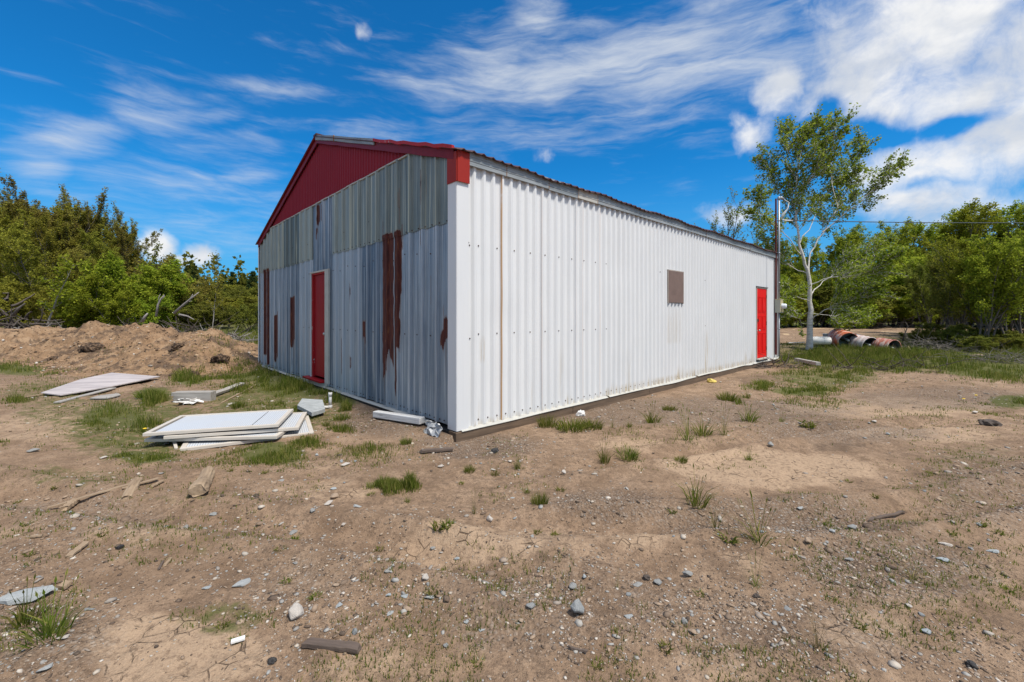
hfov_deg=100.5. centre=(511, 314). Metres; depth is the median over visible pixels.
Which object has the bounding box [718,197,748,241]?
slender tree
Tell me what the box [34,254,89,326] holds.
birch sapling
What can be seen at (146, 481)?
splinter
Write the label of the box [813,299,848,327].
leafy shrub
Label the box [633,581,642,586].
stone
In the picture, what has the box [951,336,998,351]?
bush
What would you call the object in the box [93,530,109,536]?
weed
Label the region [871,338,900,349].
steel drum
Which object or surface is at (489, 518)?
stone
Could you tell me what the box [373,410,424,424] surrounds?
post
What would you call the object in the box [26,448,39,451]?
stone
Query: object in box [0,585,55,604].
sheet
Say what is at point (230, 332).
brush heap
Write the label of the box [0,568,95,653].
grass tuft
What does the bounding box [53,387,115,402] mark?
board
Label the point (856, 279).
leafy shrub
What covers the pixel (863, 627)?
weed
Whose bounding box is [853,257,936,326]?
leafy shrub
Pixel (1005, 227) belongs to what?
deciduous tree
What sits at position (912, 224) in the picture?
deciduous tree
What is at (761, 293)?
side door
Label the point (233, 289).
leafy shrub
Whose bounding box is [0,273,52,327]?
leafy shrub
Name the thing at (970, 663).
stone
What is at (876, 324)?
brush heap
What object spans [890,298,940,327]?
leafy shrub
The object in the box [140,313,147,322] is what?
dead branch
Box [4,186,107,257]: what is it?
deciduous tree
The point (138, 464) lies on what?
weed
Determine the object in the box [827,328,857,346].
steel drum
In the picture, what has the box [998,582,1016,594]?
weed
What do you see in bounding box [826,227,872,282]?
deciduous tree
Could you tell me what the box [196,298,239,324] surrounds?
bush
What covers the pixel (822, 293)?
bush
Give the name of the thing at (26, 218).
deciduous tree
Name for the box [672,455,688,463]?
grass tuft
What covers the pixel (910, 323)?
leafy shrub
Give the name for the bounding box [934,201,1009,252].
deciduous tree
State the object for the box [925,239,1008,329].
alder bush
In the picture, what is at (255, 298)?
bush
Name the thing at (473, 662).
weed
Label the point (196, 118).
sky
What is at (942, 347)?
brush heap
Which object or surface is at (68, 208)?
deciduous tree
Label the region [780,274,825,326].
leafy shrub
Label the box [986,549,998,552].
stone
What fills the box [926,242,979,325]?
alder bush
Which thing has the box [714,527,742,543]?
weed
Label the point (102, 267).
leafy shrub
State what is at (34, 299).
leafy shrub
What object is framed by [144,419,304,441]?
framed panel
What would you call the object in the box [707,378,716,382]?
carton
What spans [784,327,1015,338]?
dirt track
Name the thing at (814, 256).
deciduous tree
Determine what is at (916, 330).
bush
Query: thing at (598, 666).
weed
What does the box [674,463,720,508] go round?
grass tuft
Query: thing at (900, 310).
leafy shrub
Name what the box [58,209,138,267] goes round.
deciduous tree
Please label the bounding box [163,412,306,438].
framed panel
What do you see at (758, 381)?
grass tuft
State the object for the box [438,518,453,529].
weed
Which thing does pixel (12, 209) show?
deciduous tree
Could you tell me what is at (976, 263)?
alder bush
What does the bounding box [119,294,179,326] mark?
leafy shrub
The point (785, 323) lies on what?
leafy shrub
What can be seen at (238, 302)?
bush
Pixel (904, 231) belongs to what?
deciduous tree
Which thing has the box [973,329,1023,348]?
bush
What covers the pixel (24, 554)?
weed
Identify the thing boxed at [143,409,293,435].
framed panel
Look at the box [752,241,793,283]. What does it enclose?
deciduous tree
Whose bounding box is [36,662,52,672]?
stone
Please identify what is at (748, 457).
grass tuft
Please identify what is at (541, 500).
grass tuft
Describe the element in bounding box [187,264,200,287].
conifer tree
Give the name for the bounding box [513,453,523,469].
grass tuft
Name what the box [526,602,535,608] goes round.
stone
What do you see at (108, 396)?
board scrap
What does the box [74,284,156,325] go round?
leafy shrub
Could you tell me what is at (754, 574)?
weed
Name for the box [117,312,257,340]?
brush heap
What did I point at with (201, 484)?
weathered log
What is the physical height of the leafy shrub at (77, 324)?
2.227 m
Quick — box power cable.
[793,220,1023,222]
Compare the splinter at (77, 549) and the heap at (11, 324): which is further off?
the heap at (11, 324)
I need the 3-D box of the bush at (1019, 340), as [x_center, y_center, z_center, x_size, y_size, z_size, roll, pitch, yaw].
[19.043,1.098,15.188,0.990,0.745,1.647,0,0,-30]
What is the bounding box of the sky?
[0,0,1023,285]
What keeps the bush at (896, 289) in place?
on the ground at (856, 458)
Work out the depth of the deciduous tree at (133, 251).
33.81 m
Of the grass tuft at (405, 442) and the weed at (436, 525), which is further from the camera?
the grass tuft at (405, 442)
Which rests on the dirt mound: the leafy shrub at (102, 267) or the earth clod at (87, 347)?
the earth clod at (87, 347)
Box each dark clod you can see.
[267,657,276,664]
[491,448,498,452]
[643,574,649,580]
[978,419,1002,426]
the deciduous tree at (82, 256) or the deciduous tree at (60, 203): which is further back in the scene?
the deciduous tree at (60, 203)
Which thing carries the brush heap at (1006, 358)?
on the ground at (856, 458)
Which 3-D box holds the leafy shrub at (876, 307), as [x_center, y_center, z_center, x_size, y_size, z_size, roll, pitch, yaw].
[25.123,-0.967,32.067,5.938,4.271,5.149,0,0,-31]
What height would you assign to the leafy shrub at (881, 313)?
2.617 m
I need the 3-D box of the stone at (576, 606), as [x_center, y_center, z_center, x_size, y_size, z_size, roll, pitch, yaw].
[0.310,1.425,2.066,0.061,0.061,0.099,2,-4,39]
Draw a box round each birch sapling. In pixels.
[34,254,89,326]
[144,241,167,271]
[205,250,225,326]
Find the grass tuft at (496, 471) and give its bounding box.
[488,462,499,476]
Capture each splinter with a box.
[29,534,43,537]
[47,483,128,508]
[56,580,72,589]
[59,498,80,510]
[65,541,88,557]
[122,477,158,488]
[150,480,164,487]
[157,560,164,569]
[163,557,171,566]
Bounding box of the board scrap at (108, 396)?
[90,393,120,398]
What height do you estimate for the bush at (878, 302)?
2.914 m
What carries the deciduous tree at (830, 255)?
on the ground at (856, 458)
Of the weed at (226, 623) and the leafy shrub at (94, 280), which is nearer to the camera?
the weed at (226, 623)
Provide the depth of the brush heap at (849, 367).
11.45 m
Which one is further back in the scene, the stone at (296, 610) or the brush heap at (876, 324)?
the brush heap at (876, 324)
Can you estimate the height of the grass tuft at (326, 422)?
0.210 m
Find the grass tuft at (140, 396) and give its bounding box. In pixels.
[133,388,163,398]
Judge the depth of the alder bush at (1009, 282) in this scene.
20.56 m
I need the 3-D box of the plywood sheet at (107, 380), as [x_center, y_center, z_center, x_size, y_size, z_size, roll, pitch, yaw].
[-8.580,1.408,8.789,1.537,0.106,2.314,0,0,0]
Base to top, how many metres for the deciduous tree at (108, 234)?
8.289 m
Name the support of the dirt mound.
on the ground at (856, 458)
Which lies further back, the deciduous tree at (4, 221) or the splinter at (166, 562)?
the deciduous tree at (4, 221)
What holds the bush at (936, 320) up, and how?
on the ground at (856, 458)
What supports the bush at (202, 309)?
on the ground at (856, 458)
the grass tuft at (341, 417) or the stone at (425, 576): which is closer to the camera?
the stone at (425, 576)
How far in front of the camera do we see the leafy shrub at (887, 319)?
30.84 m
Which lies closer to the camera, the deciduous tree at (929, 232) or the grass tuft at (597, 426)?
the grass tuft at (597, 426)
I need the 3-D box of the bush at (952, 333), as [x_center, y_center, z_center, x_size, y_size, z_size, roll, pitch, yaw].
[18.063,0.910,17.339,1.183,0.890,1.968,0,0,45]
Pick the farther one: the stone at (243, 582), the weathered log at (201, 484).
the weathered log at (201, 484)
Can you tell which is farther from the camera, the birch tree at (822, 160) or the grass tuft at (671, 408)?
the birch tree at (822, 160)
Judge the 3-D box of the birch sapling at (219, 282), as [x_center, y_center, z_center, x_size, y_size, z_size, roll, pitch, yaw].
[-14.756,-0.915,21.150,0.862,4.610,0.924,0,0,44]
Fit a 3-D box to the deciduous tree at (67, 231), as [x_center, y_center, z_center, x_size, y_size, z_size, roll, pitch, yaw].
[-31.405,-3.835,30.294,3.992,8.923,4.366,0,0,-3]
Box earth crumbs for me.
[1,322,268,377]
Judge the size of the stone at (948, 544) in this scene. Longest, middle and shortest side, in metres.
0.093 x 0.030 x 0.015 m
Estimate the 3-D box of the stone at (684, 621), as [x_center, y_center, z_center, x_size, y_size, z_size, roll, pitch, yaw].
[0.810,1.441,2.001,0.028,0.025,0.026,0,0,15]
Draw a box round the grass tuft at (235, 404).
[230,399,247,408]
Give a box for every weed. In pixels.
[22,548,37,556]
[90,414,104,430]
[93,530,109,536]
[126,446,144,467]
[214,617,232,630]
[227,630,249,645]
[278,576,292,584]
[305,589,322,600]
[424,582,439,596]
[431,518,446,531]
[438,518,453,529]
[468,653,485,666]
[584,656,604,669]
[656,638,673,653]
[675,406,699,441]
[692,589,703,597]
[705,497,730,528]
[711,400,729,435]
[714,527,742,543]
[719,491,784,546]
[747,550,763,589]
[792,418,819,428]
[804,601,851,650]
[849,618,870,631]
[895,551,927,582]
[991,529,1004,535]
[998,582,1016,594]
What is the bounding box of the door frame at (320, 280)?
[303,269,329,387]
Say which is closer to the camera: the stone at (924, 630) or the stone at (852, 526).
the stone at (924, 630)
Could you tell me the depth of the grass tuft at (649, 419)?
5.83 m
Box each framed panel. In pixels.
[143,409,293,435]
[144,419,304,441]
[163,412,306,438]
[179,416,313,450]
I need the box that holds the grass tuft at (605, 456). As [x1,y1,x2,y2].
[595,436,614,464]
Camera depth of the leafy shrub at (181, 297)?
25.46 m
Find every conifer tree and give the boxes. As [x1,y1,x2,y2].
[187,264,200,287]
[216,273,226,289]
[224,271,236,290]
[245,271,257,289]
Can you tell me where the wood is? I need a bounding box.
[128,223,1017,323]
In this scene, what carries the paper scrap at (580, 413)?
on the ground at (856, 458)
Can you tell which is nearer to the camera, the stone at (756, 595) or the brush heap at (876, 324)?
the stone at (756, 595)
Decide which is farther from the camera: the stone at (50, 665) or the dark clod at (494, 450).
the dark clod at (494, 450)
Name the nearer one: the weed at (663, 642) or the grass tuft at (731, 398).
the weed at (663, 642)
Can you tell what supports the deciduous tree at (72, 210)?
on the ground at (856, 458)
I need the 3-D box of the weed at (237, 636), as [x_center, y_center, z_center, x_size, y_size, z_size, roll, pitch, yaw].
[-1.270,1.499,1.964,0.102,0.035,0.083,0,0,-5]
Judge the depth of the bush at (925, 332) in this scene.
18.47 m
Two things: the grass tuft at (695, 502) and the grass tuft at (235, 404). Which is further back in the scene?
the grass tuft at (235, 404)
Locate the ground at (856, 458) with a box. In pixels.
[0,318,1023,681]
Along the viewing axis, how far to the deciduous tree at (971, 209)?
33.57 m
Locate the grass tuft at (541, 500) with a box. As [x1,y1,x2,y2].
[528,488,549,504]
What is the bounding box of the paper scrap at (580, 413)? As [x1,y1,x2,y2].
[576,410,585,415]
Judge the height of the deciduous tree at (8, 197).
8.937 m
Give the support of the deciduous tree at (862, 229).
on the ground at (856, 458)
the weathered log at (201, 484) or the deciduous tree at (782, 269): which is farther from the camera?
the deciduous tree at (782, 269)
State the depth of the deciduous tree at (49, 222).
27.79 m
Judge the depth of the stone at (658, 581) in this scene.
2.30 m
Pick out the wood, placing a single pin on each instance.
(242, 278)
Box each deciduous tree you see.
[0,174,92,224]
[0,189,107,250]
[0,200,42,321]
[0,200,71,285]
[0,201,72,248]
[0,203,80,273]
[0,213,31,321]
[0,219,44,290]
[0,230,61,326]
[0,260,14,281]
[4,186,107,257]
[10,184,97,319]
[11,213,73,322]
[18,200,90,274]
[24,200,84,321]
[33,196,79,215]
[39,186,124,241]
[45,204,110,258]
[49,244,92,325]
[52,201,119,260]
[56,188,71,210]
[57,228,106,278]
[58,203,116,265]
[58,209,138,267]
[63,253,96,292]
[68,233,113,280]
[71,204,134,273]
[78,201,95,231]
[82,219,137,267]
[88,243,125,280]
[92,224,162,276]
[110,227,143,275]
[111,201,136,246]
[123,245,135,270]
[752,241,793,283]
[770,242,806,286]
[784,235,827,325]
[811,232,868,323]
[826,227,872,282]
[833,222,891,285]
[869,219,922,322]
[881,216,943,274]
[900,220,947,263]
[917,205,1005,321]
[924,197,1003,325]
[932,211,998,324]
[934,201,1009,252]
[983,203,1023,243]
[988,200,1023,241]
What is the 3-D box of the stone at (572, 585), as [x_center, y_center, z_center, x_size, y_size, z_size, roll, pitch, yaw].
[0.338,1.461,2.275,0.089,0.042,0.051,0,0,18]
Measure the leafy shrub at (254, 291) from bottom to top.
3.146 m
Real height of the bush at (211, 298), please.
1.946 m
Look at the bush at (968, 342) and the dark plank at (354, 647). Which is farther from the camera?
the bush at (968, 342)
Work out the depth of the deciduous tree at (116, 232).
31.24 m
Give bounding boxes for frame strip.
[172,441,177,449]
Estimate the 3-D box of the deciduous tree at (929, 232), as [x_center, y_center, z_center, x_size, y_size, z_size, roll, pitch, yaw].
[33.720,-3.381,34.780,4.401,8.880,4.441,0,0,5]
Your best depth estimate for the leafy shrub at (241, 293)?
29.74 m
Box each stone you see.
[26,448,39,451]
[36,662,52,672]
[56,634,69,638]
[232,578,250,586]
[288,602,303,619]
[331,493,339,498]
[352,628,357,634]
[422,573,428,579]
[487,515,492,521]
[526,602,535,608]
[569,582,576,588]
[570,599,583,613]
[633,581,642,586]
[654,578,661,585]
[682,570,692,575]
[682,618,687,623]
[753,593,759,597]
[804,537,810,542]
[847,524,858,528]
[921,628,933,634]
[936,557,948,561]
[938,542,952,546]
[964,660,978,668]
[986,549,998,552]
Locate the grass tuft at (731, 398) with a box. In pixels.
[714,390,740,401]
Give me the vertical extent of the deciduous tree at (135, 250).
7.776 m
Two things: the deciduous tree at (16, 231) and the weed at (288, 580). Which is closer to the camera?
the weed at (288, 580)
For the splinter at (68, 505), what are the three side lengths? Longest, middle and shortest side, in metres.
0.158 x 0.053 x 0.033 m
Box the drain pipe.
[324,392,331,408]
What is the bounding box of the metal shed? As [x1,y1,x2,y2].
[255,133,792,441]
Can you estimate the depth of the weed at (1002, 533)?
2.81 m
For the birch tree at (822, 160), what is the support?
on the ground at (856, 458)
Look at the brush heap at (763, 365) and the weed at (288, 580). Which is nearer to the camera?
the weed at (288, 580)
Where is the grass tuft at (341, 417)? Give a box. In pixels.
[331,413,351,421]
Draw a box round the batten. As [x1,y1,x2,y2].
[221,387,251,402]
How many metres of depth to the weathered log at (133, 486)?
3.47 m
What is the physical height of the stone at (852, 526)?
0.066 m
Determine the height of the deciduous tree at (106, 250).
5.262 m
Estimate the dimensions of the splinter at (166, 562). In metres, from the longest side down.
0.076 x 0.021 x 0.009 m
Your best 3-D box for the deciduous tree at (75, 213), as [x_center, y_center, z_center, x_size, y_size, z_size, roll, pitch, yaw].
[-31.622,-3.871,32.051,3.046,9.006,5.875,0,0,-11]
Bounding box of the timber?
[794,358,820,365]
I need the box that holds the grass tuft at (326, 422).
[322,412,330,426]
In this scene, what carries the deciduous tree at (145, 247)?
on the ground at (856, 458)
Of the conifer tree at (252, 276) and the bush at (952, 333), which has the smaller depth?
the bush at (952, 333)
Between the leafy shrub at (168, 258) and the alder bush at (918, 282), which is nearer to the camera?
the alder bush at (918, 282)
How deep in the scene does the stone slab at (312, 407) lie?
6.27 m
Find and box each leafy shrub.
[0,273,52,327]
[0,281,26,326]
[0,282,58,328]
[25,286,99,327]
[46,280,119,327]
[62,270,135,325]
[68,295,98,327]
[74,250,166,323]
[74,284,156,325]
[104,253,189,285]
[104,258,196,323]
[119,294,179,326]
[129,263,195,327]
[167,291,200,324]
[176,274,221,321]
[177,280,204,324]
[208,283,240,320]
[210,285,251,306]
[215,304,236,328]
[229,302,257,330]
[248,285,257,297]
[780,272,807,318]
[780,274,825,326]
[780,305,798,327]
[791,276,843,327]
[793,306,807,327]
[796,269,859,326]
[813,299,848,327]
[817,263,885,326]
[823,275,891,327]
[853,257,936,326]
[854,301,896,324]
[871,304,902,327]
[879,251,966,326]
[885,293,918,327]
[887,250,931,326]
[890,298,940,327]
[938,314,983,327]
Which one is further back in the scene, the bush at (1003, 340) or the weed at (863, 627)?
the bush at (1003, 340)
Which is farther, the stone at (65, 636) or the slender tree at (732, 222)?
the slender tree at (732, 222)
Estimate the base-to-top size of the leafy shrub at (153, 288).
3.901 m
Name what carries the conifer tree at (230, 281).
on the ground at (856, 458)
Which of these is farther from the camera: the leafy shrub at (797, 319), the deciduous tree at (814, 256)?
the deciduous tree at (814, 256)
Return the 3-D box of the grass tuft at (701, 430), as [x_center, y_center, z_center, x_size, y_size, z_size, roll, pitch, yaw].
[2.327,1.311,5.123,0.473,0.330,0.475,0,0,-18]
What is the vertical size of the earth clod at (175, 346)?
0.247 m
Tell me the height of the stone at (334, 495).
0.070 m
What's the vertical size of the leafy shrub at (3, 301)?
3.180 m
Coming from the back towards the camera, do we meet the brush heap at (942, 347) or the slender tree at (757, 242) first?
the slender tree at (757, 242)
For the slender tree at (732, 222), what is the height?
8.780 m
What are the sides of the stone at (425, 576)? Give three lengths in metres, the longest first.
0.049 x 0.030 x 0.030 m
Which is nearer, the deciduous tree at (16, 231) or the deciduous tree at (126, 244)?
the deciduous tree at (16, 231)
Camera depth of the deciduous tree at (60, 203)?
32.91 m
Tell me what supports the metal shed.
on the ground at (856, 458)
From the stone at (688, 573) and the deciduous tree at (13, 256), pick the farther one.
the deciduous tree at (13, 256)
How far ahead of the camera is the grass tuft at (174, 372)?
10.33 m
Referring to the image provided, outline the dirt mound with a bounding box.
[0,320,272,376]
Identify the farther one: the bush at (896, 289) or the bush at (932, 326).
the bush at (896, 289)
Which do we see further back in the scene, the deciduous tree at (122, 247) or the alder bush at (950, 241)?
the deciduous tree at (122, 247)
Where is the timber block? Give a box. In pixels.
[171,390,215,401]
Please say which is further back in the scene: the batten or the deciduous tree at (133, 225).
the deciduous tree at (133, 225)
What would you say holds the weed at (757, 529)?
on the ground at (856, 458)
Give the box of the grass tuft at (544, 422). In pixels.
[537,412,559,427]
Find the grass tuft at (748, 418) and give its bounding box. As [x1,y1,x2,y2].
[739,397,764,422]
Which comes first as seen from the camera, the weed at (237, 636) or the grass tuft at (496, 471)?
the weed at (237, 636)
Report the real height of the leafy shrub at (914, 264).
6.189 m
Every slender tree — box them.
[706,210,723,233]
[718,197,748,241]
[720,186,745,239]
[746,217,770,246]
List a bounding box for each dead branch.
[11,303,24,315]
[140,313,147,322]
[155,294,164,315]
[173,292,198,313]
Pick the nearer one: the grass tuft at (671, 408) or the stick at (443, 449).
the stick at (443, 449)
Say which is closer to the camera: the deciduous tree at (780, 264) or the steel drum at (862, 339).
the steel drum at (862, 339)
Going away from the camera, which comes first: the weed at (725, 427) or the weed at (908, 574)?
the weed at (908, 574)
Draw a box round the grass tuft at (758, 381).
[750,378,776,384]
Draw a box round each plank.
[189,382,243,402]
[301,637,361,653]
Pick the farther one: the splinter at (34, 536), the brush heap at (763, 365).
the brush heap at (763, 365)
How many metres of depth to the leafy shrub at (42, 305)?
23.73 m
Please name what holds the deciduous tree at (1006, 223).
on the ground at (856, 458)
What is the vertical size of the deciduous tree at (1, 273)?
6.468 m
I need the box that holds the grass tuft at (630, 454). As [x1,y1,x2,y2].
[612,444,640,461]
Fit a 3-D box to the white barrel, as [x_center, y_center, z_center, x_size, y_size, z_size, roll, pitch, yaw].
[12.299,1.039,17.000,0.720,0.333,0.336,0,0,10]
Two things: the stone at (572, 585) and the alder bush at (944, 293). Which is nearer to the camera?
the stone at (572, 585)
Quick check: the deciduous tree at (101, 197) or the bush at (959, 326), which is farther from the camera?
the deciduous tree at (101, 197)
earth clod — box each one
[47,356,57,360]
[77,342,104,352]
[171,343,184,350]
[210,353,229,362]
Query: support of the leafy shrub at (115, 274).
on the ground at (856, 458)
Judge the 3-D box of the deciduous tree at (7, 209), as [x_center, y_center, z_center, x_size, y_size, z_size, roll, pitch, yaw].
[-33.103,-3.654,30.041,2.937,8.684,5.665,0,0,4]
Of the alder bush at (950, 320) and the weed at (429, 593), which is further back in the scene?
the alder bush at (950, 320)
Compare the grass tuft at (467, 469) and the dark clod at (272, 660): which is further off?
the grass tuft at (467, 469)
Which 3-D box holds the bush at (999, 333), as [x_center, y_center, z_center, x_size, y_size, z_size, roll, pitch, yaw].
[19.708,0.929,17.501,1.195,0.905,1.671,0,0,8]
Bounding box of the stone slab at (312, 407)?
[297,398,324,415]
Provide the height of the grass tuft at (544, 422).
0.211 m
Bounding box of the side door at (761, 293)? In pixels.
[756,286,769,359]
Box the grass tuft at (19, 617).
[0,573,60,629]
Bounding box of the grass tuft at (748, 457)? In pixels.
[740,446,756,460]
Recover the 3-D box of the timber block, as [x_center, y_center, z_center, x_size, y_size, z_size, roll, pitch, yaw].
[-5.425,1.394,7.259,0.640,0.170,0.160,0,0,-4]
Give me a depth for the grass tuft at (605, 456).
4.26 m
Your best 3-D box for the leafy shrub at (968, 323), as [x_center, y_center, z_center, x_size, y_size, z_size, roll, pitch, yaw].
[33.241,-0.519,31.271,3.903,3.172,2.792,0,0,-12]
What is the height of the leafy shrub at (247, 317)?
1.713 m
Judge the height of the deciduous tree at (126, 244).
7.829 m
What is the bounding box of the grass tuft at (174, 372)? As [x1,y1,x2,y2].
[171,367,202,374]
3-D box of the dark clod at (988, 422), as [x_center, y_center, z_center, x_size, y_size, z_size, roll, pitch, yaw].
[6.336,1.440,5.642,0.232,0.104,0.175,0,0,32]
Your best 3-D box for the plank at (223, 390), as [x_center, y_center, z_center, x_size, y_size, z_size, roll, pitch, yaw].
[-5.362,1.419,7.808,0.104,0.053,1.548,11,1,-5]
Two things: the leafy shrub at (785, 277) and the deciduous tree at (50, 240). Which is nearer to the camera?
the deciduous tree at (50, 240)
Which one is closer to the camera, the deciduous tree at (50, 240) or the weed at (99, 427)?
the weed at (99, 427)
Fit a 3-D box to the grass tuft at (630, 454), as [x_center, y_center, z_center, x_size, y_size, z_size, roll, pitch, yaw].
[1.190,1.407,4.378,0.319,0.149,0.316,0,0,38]
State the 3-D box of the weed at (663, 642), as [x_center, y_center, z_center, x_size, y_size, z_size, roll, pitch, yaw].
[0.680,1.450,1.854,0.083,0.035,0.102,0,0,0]
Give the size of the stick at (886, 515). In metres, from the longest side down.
0.488 x 0.032 x 0.015 m
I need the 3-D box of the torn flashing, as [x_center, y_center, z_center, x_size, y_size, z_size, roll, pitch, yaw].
[-0.947,1.375,5.084,0.109,0.178,0.352,0,0,-43]
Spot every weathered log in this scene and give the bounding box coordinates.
[121,477,142,501]
[188,466,214,496]
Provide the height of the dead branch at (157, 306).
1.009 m
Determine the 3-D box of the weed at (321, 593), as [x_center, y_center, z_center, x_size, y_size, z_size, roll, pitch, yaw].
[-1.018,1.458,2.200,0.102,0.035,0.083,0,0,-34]
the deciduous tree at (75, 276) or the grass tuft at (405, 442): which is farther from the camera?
the deciduous tree at (75, 276)
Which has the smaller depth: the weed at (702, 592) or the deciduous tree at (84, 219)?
the weed at (702, 592)
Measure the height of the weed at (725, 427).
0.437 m
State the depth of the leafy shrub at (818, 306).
31.13 m
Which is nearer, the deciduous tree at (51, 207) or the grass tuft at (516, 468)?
the grass tuft at (516, 468)
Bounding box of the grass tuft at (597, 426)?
[579,417,605,429]
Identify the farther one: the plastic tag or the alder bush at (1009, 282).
the alder bush at (1009, 282)
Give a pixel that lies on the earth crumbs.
(101, 351)
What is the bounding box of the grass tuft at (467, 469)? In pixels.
[461,464,476,473]
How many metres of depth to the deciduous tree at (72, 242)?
27.95 m
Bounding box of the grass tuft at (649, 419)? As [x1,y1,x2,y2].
[639,400,669,422]
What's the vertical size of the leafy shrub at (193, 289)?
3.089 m
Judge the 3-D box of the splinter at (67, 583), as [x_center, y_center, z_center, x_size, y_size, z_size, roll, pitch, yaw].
[-2.411,1.457,2.296,0.063,0.022,0.049,0,10,15]
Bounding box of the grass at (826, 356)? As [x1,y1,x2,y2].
[0,322,1023,681]
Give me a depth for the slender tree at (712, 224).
30.23 m
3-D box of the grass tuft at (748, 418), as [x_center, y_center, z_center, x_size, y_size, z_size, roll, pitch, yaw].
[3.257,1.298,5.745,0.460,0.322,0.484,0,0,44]
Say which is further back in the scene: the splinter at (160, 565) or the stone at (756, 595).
the splinter at (160, 565)
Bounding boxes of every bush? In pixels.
[154,301,218,328]
[195,293,253,315]
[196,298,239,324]
[223,284,257,294]
[224,298,257,322]
[230,297,257,320]
[241,295,257,303]
[780,300,804,325]
[783,282,845,326]
[815,292,903,327]
[859,282,906,326]
[898,330,936,342]
[900,258,942,329]
[907,329,934,338]
[908,232,1023,334]
[913,322,970,333]
[917,309,969,325]
[920,329,949,343]
[923,243,989,330]
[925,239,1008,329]
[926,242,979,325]
[935,326,976,347]
[948,230,1023,349]
[948,324,984,339]
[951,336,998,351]
[957,232,1023,348]
[957,234,1023,332]
[969,327,1013,336]
[972,333,1023,349]
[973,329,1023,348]
[989,337,1023,350]
[1014,337,1023,349]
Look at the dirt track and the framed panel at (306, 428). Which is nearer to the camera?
the framed panel at (306, 428)
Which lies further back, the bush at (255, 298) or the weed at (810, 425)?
the bush at (255, 298)
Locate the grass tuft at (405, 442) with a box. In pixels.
[398,436,412,444]
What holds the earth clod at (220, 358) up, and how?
on the dirt mound
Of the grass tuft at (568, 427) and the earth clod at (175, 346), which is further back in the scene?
the earth clod at (175, 346)
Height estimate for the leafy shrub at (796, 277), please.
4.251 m
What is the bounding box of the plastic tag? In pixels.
[231,635,244,643]
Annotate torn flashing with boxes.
[424,420,442,437]
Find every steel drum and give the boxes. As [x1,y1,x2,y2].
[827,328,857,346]
[848,334,876,348]
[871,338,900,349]
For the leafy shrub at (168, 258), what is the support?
on the ground at (856, 458)
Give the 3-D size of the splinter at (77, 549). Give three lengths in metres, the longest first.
0.164 x 0.040 x 0.015 m
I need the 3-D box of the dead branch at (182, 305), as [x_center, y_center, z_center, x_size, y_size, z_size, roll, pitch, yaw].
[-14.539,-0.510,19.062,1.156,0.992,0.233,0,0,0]
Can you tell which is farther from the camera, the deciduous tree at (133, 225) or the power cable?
the deciduous tree at (133, 225)
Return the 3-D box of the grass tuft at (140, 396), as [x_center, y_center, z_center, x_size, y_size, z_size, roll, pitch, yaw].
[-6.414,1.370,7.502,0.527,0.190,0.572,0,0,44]
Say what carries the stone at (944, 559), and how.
on the ground at (856, 458)
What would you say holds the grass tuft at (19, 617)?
on the ground at (856, 458)
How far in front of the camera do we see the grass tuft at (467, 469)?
3.97 m
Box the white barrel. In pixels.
[813,336,831,344]
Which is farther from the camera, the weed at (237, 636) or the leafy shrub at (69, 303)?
the leafy shrub at (69, 303)
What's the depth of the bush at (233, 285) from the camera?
33.12 m
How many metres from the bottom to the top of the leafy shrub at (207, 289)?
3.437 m
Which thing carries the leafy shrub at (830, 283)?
on the ground at (856, 458)
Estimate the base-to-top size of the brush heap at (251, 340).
0.842 m
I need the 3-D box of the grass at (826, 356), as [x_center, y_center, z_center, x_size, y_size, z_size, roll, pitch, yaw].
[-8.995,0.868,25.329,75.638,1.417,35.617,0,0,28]
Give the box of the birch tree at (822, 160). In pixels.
[732,102,915,349]
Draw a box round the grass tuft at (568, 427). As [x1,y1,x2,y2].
[549,417,592,432]
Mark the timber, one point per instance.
(811, 362)
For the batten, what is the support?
on the ground at (856, 458)
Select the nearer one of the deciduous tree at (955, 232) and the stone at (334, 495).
the stone at (334, 495)
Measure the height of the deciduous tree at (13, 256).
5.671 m
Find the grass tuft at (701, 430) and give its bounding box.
[679,411,720,436]
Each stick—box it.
[419,447,452,452]
[567,645,587,652]
[869,510,906,520]
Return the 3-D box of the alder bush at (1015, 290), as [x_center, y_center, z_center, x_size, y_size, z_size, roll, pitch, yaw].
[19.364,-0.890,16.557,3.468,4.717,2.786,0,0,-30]
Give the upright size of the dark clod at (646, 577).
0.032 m
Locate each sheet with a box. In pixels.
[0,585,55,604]
[41,373,159,395]
[175,398,203,404]
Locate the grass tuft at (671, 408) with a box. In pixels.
[661,405,677,410]
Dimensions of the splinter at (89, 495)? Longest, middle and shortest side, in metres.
0.492 x 0.038 x 0.014 m
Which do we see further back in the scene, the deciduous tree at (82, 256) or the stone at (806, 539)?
the deciduous tree at (82, 256)
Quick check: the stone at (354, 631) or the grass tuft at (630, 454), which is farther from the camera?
the grass tuft at (630, 454)
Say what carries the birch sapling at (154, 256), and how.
on the ground at (856, 458)
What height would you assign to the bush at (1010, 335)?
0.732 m
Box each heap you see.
[0,292,64,328]
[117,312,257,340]
[163,324,254,340]
[195,326,257,342]
[753,347,813,368]
[794,315,924,329]
[826,340,981,371]
[883,328,989,351]
[932,338,1023,364]
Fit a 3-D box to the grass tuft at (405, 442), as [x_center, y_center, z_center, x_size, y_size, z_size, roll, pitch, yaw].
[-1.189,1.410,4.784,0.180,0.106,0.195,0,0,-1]

